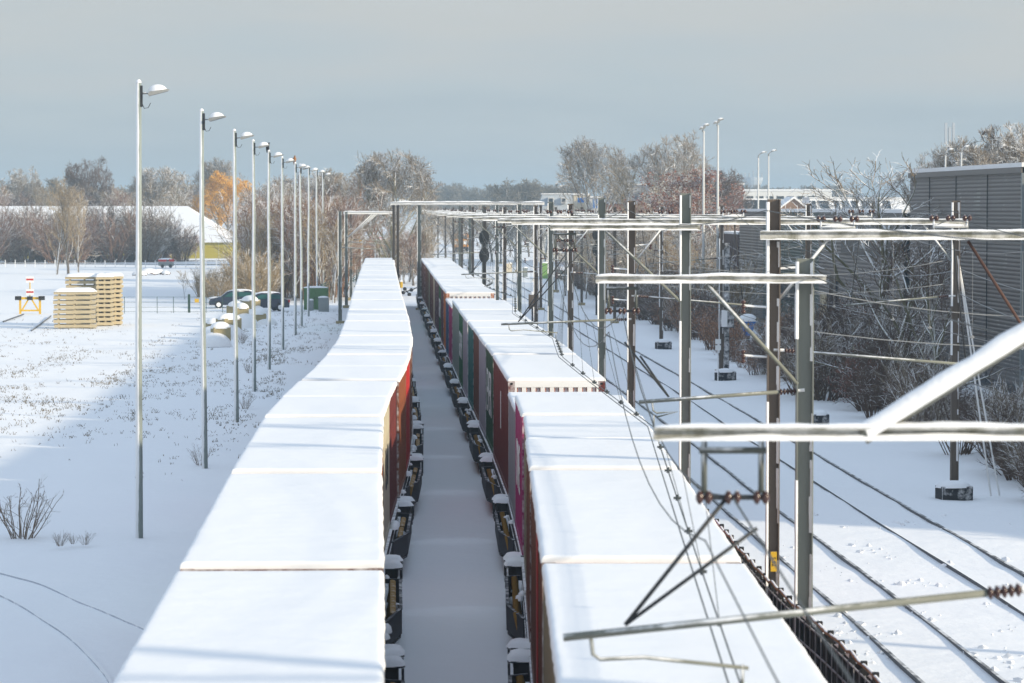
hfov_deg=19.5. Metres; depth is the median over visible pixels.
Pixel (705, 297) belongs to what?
bare shrub
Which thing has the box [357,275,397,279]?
shipping container
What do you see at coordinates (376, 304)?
shipping container
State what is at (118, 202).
bare tree
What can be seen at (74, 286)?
timber pallet
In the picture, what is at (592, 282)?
bare shrub
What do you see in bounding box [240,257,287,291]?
bare shrub
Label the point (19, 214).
bare shrub
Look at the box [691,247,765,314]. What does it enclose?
bare shrub
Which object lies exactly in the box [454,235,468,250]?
orange locomotive
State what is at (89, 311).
timber pallet
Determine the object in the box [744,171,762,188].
water tower
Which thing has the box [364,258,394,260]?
shipping container
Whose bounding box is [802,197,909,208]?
solar roof house
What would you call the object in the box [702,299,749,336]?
bare shrub
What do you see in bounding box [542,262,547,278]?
lime cabinet
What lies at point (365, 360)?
shipping container
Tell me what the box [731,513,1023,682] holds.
snow clods
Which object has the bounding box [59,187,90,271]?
bare tree
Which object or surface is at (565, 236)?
bare tree
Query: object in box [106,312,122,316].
timber pallet
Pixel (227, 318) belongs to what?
concrete block
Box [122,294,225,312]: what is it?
wire fence
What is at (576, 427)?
shipping container
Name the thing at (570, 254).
portal gantry
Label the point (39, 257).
bare shrub
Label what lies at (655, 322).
bare shrub
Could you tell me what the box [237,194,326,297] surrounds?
bare shrub
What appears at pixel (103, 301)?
timber pallet
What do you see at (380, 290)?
shipping container
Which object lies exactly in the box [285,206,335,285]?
bare tree
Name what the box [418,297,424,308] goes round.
container wagon
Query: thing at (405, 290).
point lever
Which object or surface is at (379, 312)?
shipping container
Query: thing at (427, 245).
bare tree
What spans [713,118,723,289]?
street lamp
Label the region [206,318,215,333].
concrete block
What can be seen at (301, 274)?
lamp post
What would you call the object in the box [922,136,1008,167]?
bare tree
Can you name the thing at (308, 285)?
lamp post
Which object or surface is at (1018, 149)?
bare tree
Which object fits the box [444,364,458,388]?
container wagon
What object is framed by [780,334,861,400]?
bare shrub
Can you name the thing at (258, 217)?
bare shrub
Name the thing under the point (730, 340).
bare shrub
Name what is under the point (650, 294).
bare shrub
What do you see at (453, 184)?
bare tree
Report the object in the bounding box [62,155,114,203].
bare tree
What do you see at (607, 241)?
bare tree
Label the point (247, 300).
concrete block
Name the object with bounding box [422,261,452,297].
shipping container
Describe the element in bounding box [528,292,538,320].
relay box
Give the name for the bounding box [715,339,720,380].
kilometre sign
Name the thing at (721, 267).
portal gantry
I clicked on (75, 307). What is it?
timber pallet
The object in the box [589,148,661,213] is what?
bare tree
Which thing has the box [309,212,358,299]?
bare tree
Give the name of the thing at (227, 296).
parked car
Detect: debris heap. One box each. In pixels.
[132,271,146,275]
[142,268,158,274]
[160,270,170,274]
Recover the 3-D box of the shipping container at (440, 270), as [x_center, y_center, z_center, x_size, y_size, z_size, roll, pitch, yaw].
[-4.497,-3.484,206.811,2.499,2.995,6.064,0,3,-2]
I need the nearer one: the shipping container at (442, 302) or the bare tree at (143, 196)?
the shipping container at (442, 302)
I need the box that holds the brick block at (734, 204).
[709,183,744,230]
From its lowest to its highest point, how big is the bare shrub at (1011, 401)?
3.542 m
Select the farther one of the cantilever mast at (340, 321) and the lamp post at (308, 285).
the lamp post at (308, 285)
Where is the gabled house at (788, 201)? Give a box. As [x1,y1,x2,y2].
[781,197,804,208]
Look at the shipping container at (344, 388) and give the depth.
71.02 m
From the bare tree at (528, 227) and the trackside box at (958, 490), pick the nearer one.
the trackside box at (958, 490)
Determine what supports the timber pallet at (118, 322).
on the ground
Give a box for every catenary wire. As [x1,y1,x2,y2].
[421,217,853,682]
[449,209,1023,400]
[487,211,1023,349]
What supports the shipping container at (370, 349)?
on the container wagon at (417, 442)
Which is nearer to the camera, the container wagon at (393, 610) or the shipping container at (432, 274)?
the container wagon at (393, 610)
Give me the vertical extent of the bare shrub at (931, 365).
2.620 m
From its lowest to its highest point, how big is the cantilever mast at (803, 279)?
7.750 m
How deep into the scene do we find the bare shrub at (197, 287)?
282.44 m
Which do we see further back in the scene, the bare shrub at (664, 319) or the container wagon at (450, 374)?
the bare shrub at (664, 319)
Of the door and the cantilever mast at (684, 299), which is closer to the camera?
the cantilever mast at (684, 299)
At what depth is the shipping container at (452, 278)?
181.01 m
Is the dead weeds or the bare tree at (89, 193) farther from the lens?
the bare tree at (89, 193)
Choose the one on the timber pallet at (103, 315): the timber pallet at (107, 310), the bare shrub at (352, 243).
the timber pallet at (107, 310)
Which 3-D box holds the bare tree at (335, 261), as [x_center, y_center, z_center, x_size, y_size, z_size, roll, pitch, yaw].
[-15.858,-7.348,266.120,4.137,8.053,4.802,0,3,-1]
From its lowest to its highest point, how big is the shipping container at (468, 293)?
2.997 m
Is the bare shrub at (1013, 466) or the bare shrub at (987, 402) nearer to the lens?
the bare shrub at (1013, 466)
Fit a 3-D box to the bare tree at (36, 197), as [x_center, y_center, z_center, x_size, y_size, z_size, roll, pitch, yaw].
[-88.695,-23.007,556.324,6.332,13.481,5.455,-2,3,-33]
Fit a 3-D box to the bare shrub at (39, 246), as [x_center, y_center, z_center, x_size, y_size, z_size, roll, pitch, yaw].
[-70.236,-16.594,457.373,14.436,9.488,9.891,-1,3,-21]
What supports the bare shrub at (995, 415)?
on the ground
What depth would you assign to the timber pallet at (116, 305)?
213.86 m
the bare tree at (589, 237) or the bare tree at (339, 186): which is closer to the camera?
the bare tree at (589, 237)
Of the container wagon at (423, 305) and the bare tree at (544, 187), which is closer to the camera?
the container wagon at (423, 305)
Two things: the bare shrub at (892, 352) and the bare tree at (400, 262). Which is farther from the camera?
the bare tree at (400, 262)
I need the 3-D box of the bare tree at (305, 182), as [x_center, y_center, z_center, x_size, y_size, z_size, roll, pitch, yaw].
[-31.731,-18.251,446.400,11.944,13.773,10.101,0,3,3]
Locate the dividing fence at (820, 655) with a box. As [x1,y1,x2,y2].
[703,504,881,682]
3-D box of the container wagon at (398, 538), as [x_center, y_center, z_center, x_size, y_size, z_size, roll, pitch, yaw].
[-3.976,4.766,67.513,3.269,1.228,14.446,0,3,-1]
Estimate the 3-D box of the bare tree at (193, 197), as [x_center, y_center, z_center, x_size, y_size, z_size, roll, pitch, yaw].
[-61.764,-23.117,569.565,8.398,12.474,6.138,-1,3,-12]
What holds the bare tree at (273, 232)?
on the ground
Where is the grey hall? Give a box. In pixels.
[908,162,1023,394]
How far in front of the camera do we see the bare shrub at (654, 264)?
260.66 m
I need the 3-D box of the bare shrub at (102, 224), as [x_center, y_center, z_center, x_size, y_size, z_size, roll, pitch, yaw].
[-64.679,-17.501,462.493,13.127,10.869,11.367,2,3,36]
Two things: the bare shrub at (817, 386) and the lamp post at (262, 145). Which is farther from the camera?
the lamp post at (262, 145)
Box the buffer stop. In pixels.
[3,276,50,330]
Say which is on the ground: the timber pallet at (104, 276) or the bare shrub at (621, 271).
the bare shrub at (621, 271)
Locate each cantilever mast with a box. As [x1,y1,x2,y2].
[336,211,383,323]
[343,210,385,307]
[348,210,388,299]
[354,210,391,286]
[430,206,460,266]
[442,205,484,283]
[448,205,498,299]
[454,205,470,272]
[458,204,521,312]
[473,202,553,335]
[497,198,605,389]
[550,193,699,485]
[563,322,1023,682]
[595,258,826,644]
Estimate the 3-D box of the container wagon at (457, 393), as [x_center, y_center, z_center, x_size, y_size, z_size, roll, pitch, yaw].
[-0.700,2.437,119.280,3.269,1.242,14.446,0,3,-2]
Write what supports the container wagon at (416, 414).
on the railway track
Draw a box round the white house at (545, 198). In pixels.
[538,193,572,260]
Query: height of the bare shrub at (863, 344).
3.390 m
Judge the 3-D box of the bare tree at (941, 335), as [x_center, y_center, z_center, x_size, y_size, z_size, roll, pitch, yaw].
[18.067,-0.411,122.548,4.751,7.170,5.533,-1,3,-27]
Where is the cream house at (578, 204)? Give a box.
[571,193,588,261]
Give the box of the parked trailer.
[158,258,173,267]
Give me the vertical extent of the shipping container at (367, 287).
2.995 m
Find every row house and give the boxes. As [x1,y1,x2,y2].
[605,184,652,255]
[654,184,713,257]
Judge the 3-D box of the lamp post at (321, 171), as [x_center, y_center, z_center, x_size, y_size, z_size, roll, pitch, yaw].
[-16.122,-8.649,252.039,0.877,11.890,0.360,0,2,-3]
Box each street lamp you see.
[699,123,709,290]
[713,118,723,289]
[757,151,766,208]
[768,149,776,198]
[945,148,954,166]
[960,145,969,165]
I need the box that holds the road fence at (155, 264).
[0,260,229,268]
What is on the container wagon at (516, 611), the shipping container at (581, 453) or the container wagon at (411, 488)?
the shipping container at (581, 453)
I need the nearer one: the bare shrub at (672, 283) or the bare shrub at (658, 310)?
the bare shrub at (658, 310)
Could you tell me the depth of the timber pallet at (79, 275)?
212.19 m
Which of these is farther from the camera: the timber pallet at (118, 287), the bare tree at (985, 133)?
the bare tree at (985, 133)
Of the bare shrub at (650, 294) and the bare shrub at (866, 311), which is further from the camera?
the bare shrub at (650, 294)
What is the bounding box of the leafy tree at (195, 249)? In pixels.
[189,236,205,259]
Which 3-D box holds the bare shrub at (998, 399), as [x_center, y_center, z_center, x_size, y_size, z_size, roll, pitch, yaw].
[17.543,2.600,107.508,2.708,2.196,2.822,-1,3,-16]
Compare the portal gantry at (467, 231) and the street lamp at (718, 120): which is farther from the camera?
the portal gantry at (467, 231)
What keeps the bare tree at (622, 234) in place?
on the ground
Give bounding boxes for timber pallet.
[53,300,95,305]
[53,309,95,314]
[53,314,95,319]
[53,319,95,324]
[54,287,96,295]
[54,295,95,300]
[54,305,95,309]
[54,324,96,328]
[65,272,99,280]
[65,280,99,285]
[66,285,100,289]
[94,273,113,280]
[94,281,113,285]
[94,285,113,289]
[94,299,112,303]
[94,303,113,308]
[94,312,112,317]
[94,322,113,325]
[95,290,113,294]
[95,308,113,312]
[95,317,114,321]
[96,294,113,299]
[105,272,122,279]
[105,280,122,284]
[105,289,122,293]
[105,298,122,302]
[105,307,122,311]
[105,316,122,320]
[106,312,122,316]
[106,321,122,324]
[112,285,123,289]
[112,303,123,307]
[113,294,122,298]
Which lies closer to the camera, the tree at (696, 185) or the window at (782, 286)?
the window at (782, 286)
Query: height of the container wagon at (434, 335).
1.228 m
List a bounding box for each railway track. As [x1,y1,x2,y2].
[0,572,144,682]
[481,270,1023,615]
[494,294,1008,682]
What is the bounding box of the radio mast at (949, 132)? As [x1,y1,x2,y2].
[944,123,954,156]
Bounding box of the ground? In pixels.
[0,215,1023,682]
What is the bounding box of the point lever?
[401,287,416,295]
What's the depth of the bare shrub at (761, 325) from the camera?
201.00 m
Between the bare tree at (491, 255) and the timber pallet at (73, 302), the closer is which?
the timber pallet at (73, 302)
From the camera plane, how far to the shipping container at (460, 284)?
166.96 m
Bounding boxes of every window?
[577,197,584,202]
[780,283,794,301]
[829,274,836,315]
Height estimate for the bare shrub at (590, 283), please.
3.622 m
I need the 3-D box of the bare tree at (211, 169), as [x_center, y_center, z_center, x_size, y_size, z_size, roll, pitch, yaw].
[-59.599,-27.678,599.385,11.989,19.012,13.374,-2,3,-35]
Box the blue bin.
[740,314,755,345]
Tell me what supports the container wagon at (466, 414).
on the railway track
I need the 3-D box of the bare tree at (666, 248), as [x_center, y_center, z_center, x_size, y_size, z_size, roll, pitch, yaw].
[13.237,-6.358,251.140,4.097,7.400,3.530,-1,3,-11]
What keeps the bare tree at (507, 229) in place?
on the ground
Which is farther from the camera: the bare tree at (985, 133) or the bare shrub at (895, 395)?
the bare tree at (985, 133)
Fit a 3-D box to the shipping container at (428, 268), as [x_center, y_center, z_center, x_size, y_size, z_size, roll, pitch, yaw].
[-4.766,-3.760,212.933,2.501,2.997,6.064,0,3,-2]
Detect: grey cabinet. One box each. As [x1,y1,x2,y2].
[310,299,313,310]
[318,296,328,311]
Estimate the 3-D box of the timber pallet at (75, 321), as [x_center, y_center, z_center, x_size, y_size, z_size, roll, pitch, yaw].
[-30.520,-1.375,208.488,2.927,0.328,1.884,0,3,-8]
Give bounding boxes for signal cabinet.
[506,262,511,271]
[522,267,527,276]
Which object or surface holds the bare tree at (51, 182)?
on the ground
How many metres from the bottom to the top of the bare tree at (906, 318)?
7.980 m
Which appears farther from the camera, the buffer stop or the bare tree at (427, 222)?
the bare tree at (427, 222)
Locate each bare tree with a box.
[0,164,50,205]
[0,185,14,205]
[0,192,33,205]
[2,187,35,204]
[10,191,32,205]
[14,181,54,203]
[28,186,51,205]
[33,194,57,205]
[38,192,59,205]
[42,177,68,193]
[44,174,86,273]
[44,185,83,273]
[55,186,99,203]
[55,195,103,205]
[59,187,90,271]
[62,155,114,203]
[73,182,96,195]
[77,186,126,205]
[92,185,135,205]
[101,188,133,205]
[123,185,155,205]
[123,186,154,205]
[127,166,195,207]
[156,182,197,202]
[163,192,184,205]
[177,270,189,297]
[184,157,242,223]
[184,189,204,213]
[230,176,307,240]
[237,196,279,261]
[249,212,286,262]
[255,210,289,293]
[258,180,313,212]
[270,196,319,276]
[270,209,321,300]
[273,172,328,187]
[273,174,314,193]
[274,203,321,284]
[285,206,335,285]
[296,183,356,208]
[301,167,345,204]
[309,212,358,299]
[310,173,361,215]
[312,220,355,302]
[315,195,353,215]
[318,183,360,214]
[322,196,364,300]
[329,173,389,269]
[346,148,451,258]
[349,170,411,255]
[372,241,399,263]
[383,222,413,283]
[395,230,423,285]
[395,233,408,280]
[403,222,436,281]
[403,227,428,270]
[412,186,451,234]
[412,205,448,256]
[415,225,439,263]
[421,215,442,241]
[427,185,466,229]
[435,222,448,256]
[436,216,458,262]
[438,182,465,221]
[446,209,468,260]
[449,205,481,252]
[452,185,487,208]
[469,189,501,231]
[475,205,494,261]
[478,221,526,261]
[479,184,494,208]
[487,176,542,241]
[499,224,532,261]
[506,185,546,241]
[512,183,553,226]
[525,225,532,256]
[530,201,559,261]
[543,182,592,196]
[554,230,579,295]
[554,230,591,285]
[555,135,640,212]
[562,212,595,270]
[574,230,595,298]
[577,211,671,277]
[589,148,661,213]
[593,230,617,302]
[606,209,671,286]
[607,233,637,305]
[623,129,716,213]
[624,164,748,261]
[648,225,715,268]
[649,230,678,273]
[674,165,756,260]
[712,209,738,250]
[745,183,767,188]
[752,150,943,327]
[781,228,999,380]
[807,173,905,208]
[826,184,854,196]
[882,245,1023,393]
[890,151,949,207]
[920,124,1023,168]
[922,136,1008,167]
[952,120,1023,166]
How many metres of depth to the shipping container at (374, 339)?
96.58 m
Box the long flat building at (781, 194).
[743,189,832,200]
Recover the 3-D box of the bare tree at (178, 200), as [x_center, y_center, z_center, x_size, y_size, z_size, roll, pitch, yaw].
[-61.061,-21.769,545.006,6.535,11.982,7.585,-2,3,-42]
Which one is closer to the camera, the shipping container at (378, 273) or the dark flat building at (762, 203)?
the shipping container at (378, 273)
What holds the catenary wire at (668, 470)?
hanging from the portal gantry at (954, 349)
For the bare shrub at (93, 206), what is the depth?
472.34 m
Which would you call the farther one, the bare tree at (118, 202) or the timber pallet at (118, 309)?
the bare tree at (118, 202)
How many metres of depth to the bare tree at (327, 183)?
432.67 m
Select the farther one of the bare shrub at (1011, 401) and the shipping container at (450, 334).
the shipping container at (450, 334)
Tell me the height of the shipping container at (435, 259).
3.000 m
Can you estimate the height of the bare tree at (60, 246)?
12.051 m
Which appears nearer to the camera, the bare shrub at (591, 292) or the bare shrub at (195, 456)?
the bare shrub at (195, 456)
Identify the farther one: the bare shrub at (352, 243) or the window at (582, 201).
the window at (582, 201)
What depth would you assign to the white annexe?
449.56 m
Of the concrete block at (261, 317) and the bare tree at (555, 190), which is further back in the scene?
the bare tree at (555, 190)
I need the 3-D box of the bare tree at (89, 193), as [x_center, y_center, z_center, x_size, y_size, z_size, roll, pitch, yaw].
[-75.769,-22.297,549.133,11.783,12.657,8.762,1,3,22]
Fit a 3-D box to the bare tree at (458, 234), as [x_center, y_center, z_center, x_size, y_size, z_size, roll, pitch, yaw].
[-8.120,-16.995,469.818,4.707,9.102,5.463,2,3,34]
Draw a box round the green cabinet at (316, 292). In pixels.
[304,286,328,309]
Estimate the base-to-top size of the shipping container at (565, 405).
2.997 m
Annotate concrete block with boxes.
[197,322,231,346]
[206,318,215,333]
[208,313,244,338]
[226,301,242,312]
[237,303,257,328]
[240,295,267,315]
[251,309,276,324]
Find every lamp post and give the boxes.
[135,79,168,537]
[199,108,225,468]
[232,129,253,421]
[251,139,269,391]
[267,150,283,369]
[281,156,294,349]
[294,162,306,334]
[299,164,310,325]
[307,168,318,316]
[316,170,325,285]
[322,173,330,284]
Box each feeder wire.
[564,230,1021,290]
[577,239,1023,321]
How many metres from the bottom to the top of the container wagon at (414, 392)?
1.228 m
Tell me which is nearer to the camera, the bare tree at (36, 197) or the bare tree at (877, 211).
the bare tree at (877, 211)
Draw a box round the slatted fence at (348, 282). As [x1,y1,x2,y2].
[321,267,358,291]
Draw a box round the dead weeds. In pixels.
[0,310,338,480]
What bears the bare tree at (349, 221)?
on the ground
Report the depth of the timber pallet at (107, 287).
211.71 m
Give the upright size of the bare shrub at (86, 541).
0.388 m
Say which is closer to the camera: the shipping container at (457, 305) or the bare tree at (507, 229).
the shipping container at (457, 305)
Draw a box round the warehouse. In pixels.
[738,209,909,335]
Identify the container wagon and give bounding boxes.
[384,500,413,580]
[384,560,404,679]
[384,656,405,682]
[397,456,423,519]
[410,424,423,462]
[412,379,419,406]
[412,399,423,432]
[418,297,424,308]
[420,303,426,314]
[422,307,429,321]
[424,314,431,330]
[427,321,436,337]
[430,330,440,347]
[434,339,445,361]
[438,350,451,374]
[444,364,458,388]
[450,379,467,411]
[458,399,478,437]
[467,423,492,471]
[480,456,507,518]
[493,496,523,580]
[504,557,530,653]
[506,648,532,682]
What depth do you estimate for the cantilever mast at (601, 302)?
99.98 m
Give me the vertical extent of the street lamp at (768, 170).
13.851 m
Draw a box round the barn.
[0,206,240,258]
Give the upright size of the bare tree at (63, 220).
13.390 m
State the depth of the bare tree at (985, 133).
281.10 m
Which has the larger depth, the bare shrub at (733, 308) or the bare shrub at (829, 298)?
the bare shrub at (733, 308)
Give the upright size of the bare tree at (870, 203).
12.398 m
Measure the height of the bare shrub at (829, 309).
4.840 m
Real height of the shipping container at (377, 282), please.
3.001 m
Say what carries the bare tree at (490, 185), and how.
on the ground
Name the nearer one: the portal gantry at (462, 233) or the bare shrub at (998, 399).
the bare shrub at (998, 399)
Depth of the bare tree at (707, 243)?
272.67 m
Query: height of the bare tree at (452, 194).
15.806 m
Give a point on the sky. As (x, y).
(487, 91)
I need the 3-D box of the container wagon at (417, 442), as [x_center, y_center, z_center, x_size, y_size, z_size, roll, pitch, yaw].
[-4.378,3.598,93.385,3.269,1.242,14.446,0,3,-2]
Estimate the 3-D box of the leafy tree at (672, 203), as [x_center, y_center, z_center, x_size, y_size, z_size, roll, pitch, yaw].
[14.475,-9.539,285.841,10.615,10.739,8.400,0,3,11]
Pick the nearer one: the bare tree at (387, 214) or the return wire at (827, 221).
the return wire at (827, 221)
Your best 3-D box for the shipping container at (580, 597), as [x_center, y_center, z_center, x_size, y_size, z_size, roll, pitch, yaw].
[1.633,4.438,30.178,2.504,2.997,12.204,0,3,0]
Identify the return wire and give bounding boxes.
[456,219,1001,333]
[461,208,1023,244]
[554,208,1023,224]
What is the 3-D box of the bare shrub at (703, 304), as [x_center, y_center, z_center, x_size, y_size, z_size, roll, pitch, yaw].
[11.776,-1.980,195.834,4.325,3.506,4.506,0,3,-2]
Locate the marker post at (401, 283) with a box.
[399,280,402,291]
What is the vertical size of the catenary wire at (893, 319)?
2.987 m
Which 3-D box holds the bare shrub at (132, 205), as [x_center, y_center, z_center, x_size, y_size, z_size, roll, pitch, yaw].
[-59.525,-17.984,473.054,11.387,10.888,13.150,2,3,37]
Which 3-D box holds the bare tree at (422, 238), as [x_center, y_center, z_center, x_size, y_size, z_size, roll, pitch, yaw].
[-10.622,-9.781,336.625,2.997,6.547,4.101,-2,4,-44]
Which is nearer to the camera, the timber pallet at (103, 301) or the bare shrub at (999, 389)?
the bare shrub at (999, 389)
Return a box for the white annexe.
[589,196,601,260]
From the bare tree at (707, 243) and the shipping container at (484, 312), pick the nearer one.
the shipping container at (484, 312)
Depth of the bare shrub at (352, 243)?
279.75 m
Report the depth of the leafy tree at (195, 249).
474.55 m
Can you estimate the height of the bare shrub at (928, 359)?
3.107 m
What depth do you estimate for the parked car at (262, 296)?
243.42 m
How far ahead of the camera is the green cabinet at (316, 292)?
247.54 m
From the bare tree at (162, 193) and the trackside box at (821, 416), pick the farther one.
the bare tree at (162, 193)
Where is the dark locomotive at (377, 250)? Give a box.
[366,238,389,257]
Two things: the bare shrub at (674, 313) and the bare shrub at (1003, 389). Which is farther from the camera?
the bare shrub at (674, 313)
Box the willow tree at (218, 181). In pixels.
[191,170,255,230]
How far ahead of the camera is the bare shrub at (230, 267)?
274.69 m
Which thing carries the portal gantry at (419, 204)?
on the ground
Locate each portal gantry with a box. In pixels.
[390,201,543,309]
[422,208,516,268]
[423,208,531,261]
[425,208,502,263]
[427,207,558,291]
[432,207,584,304]
[432,207,618,322]
[446,207,662,338]
[461,206,725,369]
[482,204,814,350]
[501,201,999,495]
[740,199,1023,595]
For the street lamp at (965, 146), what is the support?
on the ground
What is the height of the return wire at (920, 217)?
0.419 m
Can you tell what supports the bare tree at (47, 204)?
on the ground
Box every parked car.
[209,289,251,307]
[237,291,289,310]
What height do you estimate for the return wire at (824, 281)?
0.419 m
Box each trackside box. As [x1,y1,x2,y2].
[655,339,671,348]
[714,368,735,380]
[814,410,828,423]
[935,480,972,500]
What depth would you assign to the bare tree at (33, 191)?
602.08 m
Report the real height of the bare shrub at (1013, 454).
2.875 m
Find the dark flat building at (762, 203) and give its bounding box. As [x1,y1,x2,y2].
[744,198,767,208]
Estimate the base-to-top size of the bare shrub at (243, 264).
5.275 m
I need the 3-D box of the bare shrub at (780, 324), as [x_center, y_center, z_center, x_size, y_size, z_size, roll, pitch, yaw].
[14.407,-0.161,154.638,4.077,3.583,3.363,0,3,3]
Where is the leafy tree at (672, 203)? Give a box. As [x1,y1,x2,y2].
[632,186,715,257]
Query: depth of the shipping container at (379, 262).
233.77 m
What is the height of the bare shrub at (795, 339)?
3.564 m
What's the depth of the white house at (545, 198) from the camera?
469.93 m
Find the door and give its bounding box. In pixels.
[820,292,826,314]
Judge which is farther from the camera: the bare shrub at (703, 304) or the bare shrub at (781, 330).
the bare shrub at (703, 304)
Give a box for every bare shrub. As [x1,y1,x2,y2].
[0,192,56,260]
[0,200,31,256]
[0,207,44,261]
[0,474,63,538]
[2,205,50,262]
[3,209,45,261]
[13,203,99,262]
[16,214,62,261]
[18,207,61,261]
[33,222,91,262]
[37,207,96,259]
[37,207,113,262]
[53,528,69,545]
[61,204,118,258]
[69,196,122,259]
[70,196,133,261]
[75,531,97,544]
[83,208,160,262]
[90,215,131,261]
[104,207,181,261]
[111,202,176,259]
[112,202,181,261]
[112,208,156,261]
[114,196,175,259]
[145,213,190,258]
[146,216,199,259]
[165,224,204,259]
[169,231,190,259]
[184,266,218,296]
[188,443,213,465]
[195,268,238,298]
[204,169,298,262]
[205,272,239,296]
[210,206,292,290]
[210,270,250,290]
[216,247,276,292]
[218,243,288,292]
[218,257,256,278]
[220,187,321,296]
[224,188,313,292]
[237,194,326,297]
[238,330,249,342]
[239,394,254,408]
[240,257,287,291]
[243,363,257,372]
[259,191,373,290]
[261,171,360,299]
[262,192,336,294]
[280,197,385,297]
[291,174,400,296]
[296,182,367,289]
[353,237,372,269]
[358,241,379,268]
[373,230,416,274]
[403,228,440,274]
[409,226,440,257]
[560,264,584,288]
[582,249,644,305]
[583,264,595,294]
[583,270,595,292]
[587,272,595,291]
[606,283,623,306]
[606,283,624,306]
[616,264,663,319]
[616,283,653,317]
[618,254,678,313]
[620,284,668,324]
[623,287,653,319]
[637,283,696,321]
[639,247,677,274]
[642,287,697,328]
[645,287,670,324]
[647,240,709,271]
[650,269,716,331]
[651,294,675,330]
[656,268,697,290]
[657,257,715,272]
[657,284,697,330]
[663,286,717,335]
[666,283,739,333]
[667,283,692,332]
[667,302,679,326]
[668,291,716,337]
[675,305,718,339]
[677,290,756,335]
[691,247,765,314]
[691,255,731,291]
[691,297,740,346]
[692,311,731,349]
[698,314,749,353]
[700,300,743,336]
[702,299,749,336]
[702,321,754,359]
[705,284,747,311]
[729,341,750,361]
[730,344,757,367]
[735,333,766,374]
[736,317,791,377]
[737,344,762,374]
[740,307,871,397]
[750,315,822,380]
[750,324,856,395]
[754,304,815,352]
[755,320,763,332]
[760,326,860,369]
[763,330,846,391]
[780,306,893,386]
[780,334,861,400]
[781,298,879,347]
[781,313,819,329]
[783,285,902,343]
[783,300,794,321]
[794,283,907,334]
[794,286,901,325]
[794,328,867,390]
[814,317,881,346]
[816,323,895,397]
[818,323,960,409]
[819,333,937,409]
[825,323,947,402]
[826,343,887,410]
[831,282,927,343]
[831,353,917,418]
[832,312,940,357]
[839,335,928,398]
[842,326,946,404]
[845,303,960,358]
[850,320,944,357]
[861,367,948,421]
[868,357,972,421]
[870,327,950,421]
[880,362,932,401]
[882,353,971,421]
[894,356,986,400]
[895,370,975,421]
[896,335,950,370]
[916,386,1012,454]
[947,385,1022,457]
[959,400,1010,461]
[961,391,998,421]
[962,392,1023,463]
[966,386,1023,416]
[967,365,1023,469]
[968,396,1023,474]
[971,370,1023,420]
[977,376,1018,401]
[979,411,1022,480]
[987,407,1023,484]
[990,444,1023,497]
[991,397,1023,473]
[999,443,1023,491]
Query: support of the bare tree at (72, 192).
on the ground
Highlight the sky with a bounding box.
[0,0,1023,214]
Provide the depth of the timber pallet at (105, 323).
211.78 m
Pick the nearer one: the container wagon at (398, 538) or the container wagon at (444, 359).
the container wagon at (398, 538)
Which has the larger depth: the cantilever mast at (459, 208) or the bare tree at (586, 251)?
the cantilever mast at (459, 208)
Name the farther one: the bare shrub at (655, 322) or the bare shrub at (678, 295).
the bare shrub at (655, 322)
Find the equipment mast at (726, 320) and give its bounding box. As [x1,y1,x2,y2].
[720,243,733,367]
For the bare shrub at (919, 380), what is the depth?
111.50 m
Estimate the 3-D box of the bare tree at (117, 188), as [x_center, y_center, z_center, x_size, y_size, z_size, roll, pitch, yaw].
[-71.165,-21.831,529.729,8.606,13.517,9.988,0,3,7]
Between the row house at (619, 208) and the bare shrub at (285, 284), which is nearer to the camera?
the bare shrub at (285, 284)
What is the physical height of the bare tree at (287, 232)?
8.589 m
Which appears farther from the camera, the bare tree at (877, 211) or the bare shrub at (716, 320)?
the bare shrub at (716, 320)
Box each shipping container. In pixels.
[113,570,384,682]
[179,473,384,570]
[231,417,383,572]
[264,396,389,551]
[282,381,397,522]
[301,366,406,496]
[316,355,410,470]
[327,344,411,451]
[335,336,412,433]
[339,321,411,335]
[345,315,409,322]
[347,309,407,314]
[348,300,405,309]
[351,292,402,299]
[353,288,400,291]
[354,286,399,288]
[355,280,399,285]
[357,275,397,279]
[359,271,396,274]
[360,267,395,270]
[362,264,394,266]
[363,261,394,263]
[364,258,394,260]
[421,258,451,287]
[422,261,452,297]
[423,262,455,301]
[425,264,459,305]
[427,267,462,310]
[429,269,464,312]
[430,271,467,315]
[431,273,467,320]
[433,275,472,324]
[435,277,476,328]
[437,280,480,333]
[439,283,484,337]
[441,286,488,344]
[443,289,494,348]
[445,298,494,356]
[448,302,452,362]
[452,300,516,377]
[458,310,522,387]
[462,315,530,397]
[468,321,540,409]
[473,328,548,419]
[479,336,561,437]
[486,344,575,452]
[493,354,605,494]
[508,392,607,522]
[515,395,639,554]
[523,416,653,578]
[525,438,676,641]
[530,470,740,682]
[542,563,826,682]
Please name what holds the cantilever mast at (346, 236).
on the ground
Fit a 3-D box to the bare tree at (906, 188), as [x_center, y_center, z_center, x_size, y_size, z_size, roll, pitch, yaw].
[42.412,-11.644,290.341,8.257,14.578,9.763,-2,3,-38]
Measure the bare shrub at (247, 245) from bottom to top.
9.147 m
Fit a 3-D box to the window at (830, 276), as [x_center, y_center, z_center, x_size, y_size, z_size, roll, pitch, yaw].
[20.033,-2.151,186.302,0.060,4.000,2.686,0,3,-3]
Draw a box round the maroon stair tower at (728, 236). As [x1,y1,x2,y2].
[724,231,739,305]
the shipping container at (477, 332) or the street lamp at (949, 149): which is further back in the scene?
the street lamp at (949, 149)
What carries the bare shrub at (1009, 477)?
on the ground
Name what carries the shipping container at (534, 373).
on the container wagon at (493, 485)
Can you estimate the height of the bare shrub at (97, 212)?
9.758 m
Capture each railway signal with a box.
[479,230,488,284]
[592,230,597,314]

